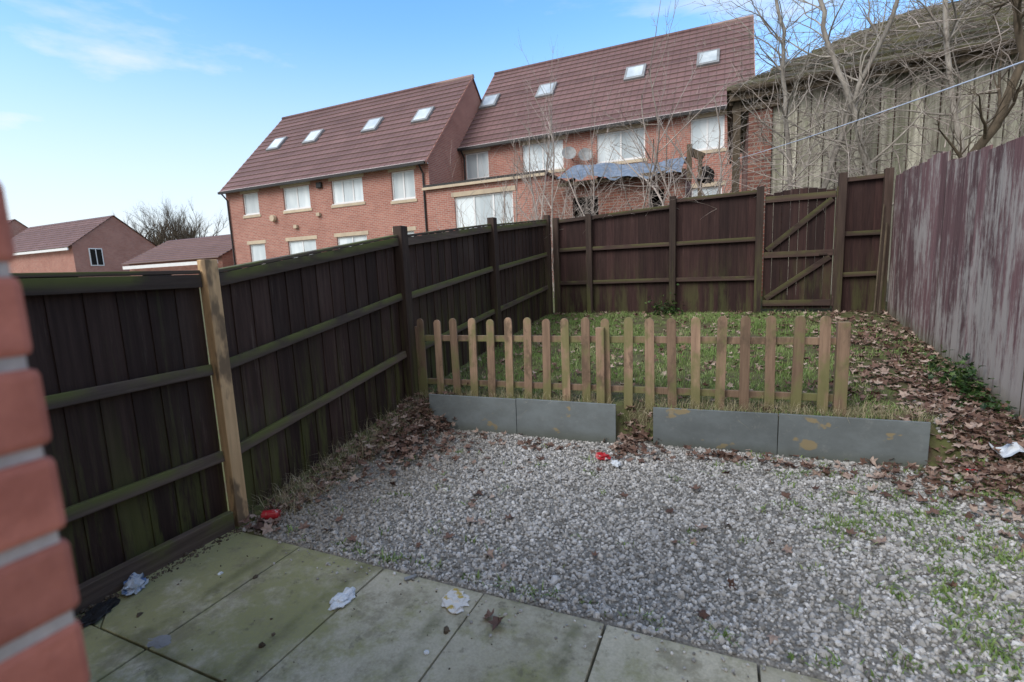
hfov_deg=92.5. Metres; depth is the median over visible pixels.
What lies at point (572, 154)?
satellite dishes
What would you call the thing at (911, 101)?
washing line
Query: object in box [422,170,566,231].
flat roof extension
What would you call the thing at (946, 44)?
bare tree
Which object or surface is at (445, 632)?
patio debris
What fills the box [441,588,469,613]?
food wrapper
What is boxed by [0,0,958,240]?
sky
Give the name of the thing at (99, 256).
glass
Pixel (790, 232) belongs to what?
garden gate
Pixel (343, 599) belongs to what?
crumpled tissue
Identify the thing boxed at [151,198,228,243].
distant bare tree
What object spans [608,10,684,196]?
bare shrub tree
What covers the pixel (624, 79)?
skylight frames
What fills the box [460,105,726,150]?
soffit
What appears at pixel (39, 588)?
bricks
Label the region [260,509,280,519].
drink can
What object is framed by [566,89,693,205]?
bare shrub tree
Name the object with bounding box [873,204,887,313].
leaning pole
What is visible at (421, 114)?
skylight glass
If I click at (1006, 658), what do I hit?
weeds
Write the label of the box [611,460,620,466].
crumpled tissue
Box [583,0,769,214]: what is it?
bare shrub tree
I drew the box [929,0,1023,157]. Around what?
bare tree
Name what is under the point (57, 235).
roof
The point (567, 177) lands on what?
bare shrub tree
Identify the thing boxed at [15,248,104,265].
trim
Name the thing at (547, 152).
bare sapling tree
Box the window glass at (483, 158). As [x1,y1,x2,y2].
[467,117,722,196]
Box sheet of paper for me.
[989,442,1023,457]
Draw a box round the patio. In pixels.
[75,530,827,681]
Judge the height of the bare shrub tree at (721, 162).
4.905 m
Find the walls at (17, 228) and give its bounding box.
[10,220,26,237]
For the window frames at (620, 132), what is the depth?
19.98 m
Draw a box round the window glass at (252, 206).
[245,171,414,260]
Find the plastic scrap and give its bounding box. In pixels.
[146,635,171,648]
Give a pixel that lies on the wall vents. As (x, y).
(272, 218)
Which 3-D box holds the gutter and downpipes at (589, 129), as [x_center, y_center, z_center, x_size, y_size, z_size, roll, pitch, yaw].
[3.223,-6.256,20.440,12.220,4.950,0.380,1,9,24]
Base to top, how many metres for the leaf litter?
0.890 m
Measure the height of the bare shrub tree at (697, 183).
5.920 m
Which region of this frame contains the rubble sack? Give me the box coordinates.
[696,166,714,183]
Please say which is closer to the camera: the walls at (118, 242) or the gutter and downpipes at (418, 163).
the gutter and downpipes at (418, 163)
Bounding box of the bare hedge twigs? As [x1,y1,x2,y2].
[408,118,665,297]
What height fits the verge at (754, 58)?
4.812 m
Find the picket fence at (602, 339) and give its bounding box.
[414,315,850,416]
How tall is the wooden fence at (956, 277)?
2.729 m
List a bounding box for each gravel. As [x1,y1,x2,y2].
[239,400,1023,681]
[273,541,832,681]
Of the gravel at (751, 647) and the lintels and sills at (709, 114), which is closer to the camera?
the gravel at (751, 647)
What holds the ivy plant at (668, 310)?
on the ground at (933, 454)
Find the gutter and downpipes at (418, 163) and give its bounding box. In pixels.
[217,161,427,264]
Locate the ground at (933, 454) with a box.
[199,284,1023,681]
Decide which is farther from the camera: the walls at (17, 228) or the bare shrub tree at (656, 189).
the walls at (17, 228)
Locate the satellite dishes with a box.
[562,146,592,161]
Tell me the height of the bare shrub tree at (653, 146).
3.971 m
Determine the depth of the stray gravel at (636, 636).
2.16 m
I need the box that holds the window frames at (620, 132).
[466,115,724,196]
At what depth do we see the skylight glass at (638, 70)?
21.29 m
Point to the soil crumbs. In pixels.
(90, 606)
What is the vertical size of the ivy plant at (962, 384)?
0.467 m
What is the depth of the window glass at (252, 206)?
22.78 m
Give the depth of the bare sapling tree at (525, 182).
12.96 m
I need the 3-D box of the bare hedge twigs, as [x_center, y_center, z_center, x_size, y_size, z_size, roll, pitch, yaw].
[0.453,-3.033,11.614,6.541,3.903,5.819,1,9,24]
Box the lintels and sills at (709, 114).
[462,110,726,187]
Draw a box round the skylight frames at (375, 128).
[265,106,434,151]
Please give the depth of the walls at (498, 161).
19.44 m
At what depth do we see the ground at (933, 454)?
3.06 m
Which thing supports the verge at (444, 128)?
attached to the roof at (342, 144)
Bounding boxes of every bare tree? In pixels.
[113,203,181,244]
[131,210,197,244]
[148,202,206,245]
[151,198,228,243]
[680,0,899,207]
[722,0,987,300]
[735,0,899,282]
[822,0,1023,156]
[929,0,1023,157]
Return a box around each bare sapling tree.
[490,163,520,222]
[491,77,541,219]
[499,131,539,223]
[512,29,586,290]
[520,92,567,219]
[571,51,620,214]
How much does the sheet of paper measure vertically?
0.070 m
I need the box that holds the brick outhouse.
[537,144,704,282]
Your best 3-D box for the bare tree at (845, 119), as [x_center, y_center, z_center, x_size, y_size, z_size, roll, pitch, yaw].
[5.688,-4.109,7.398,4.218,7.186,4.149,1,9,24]
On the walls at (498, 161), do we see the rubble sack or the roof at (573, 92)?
the roof at (573, 92)
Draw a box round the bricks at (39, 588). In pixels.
[0,183,89,681]
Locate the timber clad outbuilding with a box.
[727,0,1023,295]
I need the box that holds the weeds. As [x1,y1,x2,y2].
[269,402,1023,681]
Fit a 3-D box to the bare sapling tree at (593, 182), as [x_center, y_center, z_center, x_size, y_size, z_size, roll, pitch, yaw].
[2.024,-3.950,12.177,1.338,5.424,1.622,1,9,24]
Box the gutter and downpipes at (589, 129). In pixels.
[457,105,744,179]
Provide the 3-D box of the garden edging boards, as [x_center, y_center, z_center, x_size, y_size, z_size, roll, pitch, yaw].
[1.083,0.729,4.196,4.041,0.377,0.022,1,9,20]
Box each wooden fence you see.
[11,215,552,615]
[552,167,894,313]
[887,136,1023,425]
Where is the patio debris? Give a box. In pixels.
[125,546,687,681]
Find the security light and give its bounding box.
[316,182,321,187]
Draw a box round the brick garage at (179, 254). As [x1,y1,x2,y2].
[122,234,233,275]
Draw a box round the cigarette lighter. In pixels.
[404,574,416,580]
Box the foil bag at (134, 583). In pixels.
[121,572,148,595]
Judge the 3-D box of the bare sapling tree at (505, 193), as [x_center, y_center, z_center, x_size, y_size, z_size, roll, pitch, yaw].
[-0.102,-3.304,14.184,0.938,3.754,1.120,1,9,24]
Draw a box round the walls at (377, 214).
[226,79,480,264]
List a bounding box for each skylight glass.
[268,108,430,147]
[481,50,716,105]
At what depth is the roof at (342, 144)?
23.79 m
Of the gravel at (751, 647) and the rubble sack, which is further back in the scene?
the rubble sack
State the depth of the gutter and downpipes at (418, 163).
21.98 m
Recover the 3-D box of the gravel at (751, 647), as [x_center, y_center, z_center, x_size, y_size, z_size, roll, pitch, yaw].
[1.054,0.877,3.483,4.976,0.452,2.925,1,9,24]
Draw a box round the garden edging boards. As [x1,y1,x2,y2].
[429,394,930,466]
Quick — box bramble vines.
[544,0,1023,259]
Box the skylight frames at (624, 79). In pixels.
[479,48,719,109]
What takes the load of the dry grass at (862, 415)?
on the ground at (933, 454)
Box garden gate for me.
[762,186,838,308]
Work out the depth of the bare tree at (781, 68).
7.76 m
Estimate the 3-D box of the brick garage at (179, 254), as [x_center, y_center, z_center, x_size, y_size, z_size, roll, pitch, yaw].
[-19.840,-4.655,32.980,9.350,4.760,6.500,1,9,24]
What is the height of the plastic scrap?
0.005 m
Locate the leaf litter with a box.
[239,310,1023,660]
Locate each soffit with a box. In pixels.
[220,160,427,193]
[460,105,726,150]
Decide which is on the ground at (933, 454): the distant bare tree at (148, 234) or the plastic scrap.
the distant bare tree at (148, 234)
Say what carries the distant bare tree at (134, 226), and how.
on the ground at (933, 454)
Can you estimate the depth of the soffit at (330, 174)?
22.15 m
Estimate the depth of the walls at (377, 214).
22.64 m
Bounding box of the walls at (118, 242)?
[9,216,155,276]
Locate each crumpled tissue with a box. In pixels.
[328,587,355,609]
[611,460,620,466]
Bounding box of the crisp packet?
[595,452,610,459]
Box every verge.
[220,77,473,190]
[482,17,754,98]
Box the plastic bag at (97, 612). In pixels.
[79,596,120,627]
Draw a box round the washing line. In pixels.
[738,61,1023,158]
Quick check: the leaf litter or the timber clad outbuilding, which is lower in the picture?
the leaf litter
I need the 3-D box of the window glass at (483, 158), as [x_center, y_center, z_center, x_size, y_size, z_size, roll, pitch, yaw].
[2.993,-6.556,20.834,10.990,3.990,0.005,1,9,24]
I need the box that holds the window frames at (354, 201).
[243,169,415,261]
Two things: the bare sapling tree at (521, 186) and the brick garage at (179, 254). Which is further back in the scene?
the brick garage at (179, 254)
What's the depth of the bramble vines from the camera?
7.65 m
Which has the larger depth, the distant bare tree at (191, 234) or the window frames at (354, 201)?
the distant bare tree at (191, 234)
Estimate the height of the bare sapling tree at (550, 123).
6.533 m
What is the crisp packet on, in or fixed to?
on the gravel at (751, 647)
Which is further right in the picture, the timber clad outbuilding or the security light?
the timber clad outbuilding
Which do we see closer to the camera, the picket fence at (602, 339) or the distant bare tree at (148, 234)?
the picket fence at (602, 339)
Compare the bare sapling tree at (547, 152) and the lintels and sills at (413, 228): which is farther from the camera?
the lintels and sills at (413, 228)
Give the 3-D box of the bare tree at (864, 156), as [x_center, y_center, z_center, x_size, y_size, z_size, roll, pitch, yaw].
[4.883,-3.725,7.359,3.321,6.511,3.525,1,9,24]
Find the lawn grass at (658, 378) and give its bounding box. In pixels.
[417,309,1004,443]
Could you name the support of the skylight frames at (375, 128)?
attached to the roof at (342, 144)
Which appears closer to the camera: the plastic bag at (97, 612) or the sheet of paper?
the plastic bag at (97, 612)
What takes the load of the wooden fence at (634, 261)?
on the ground at (933, 454)
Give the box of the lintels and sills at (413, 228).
[240,166,416,244]
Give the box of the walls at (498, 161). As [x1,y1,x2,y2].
[462,114,742,193]
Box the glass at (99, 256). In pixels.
[90,249,103,264]
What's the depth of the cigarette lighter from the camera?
2.59 m
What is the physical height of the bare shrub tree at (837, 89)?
5.518 m
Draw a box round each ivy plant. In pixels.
[645,284,688,315]
[917,345,1023,436]
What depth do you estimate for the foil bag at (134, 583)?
2.58 m
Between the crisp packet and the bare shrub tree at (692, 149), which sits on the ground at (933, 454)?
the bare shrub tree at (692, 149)
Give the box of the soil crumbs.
[74,528,246,619]
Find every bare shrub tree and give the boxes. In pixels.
[535,121,588,215]
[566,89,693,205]
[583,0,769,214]
[587,87,682,209]
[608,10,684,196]
[629,26,729,194]
[634,64,730,202]
[703,48,773,194]
[797,6,970,181]
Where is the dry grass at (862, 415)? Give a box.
[247,386,948,516]
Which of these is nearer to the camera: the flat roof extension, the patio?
the patio
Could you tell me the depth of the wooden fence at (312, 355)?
3.20 m
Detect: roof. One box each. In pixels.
[13,215,156,251]
[219,74,481,191]
[459,14,753,147]
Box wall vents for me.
[269,213,320,227]

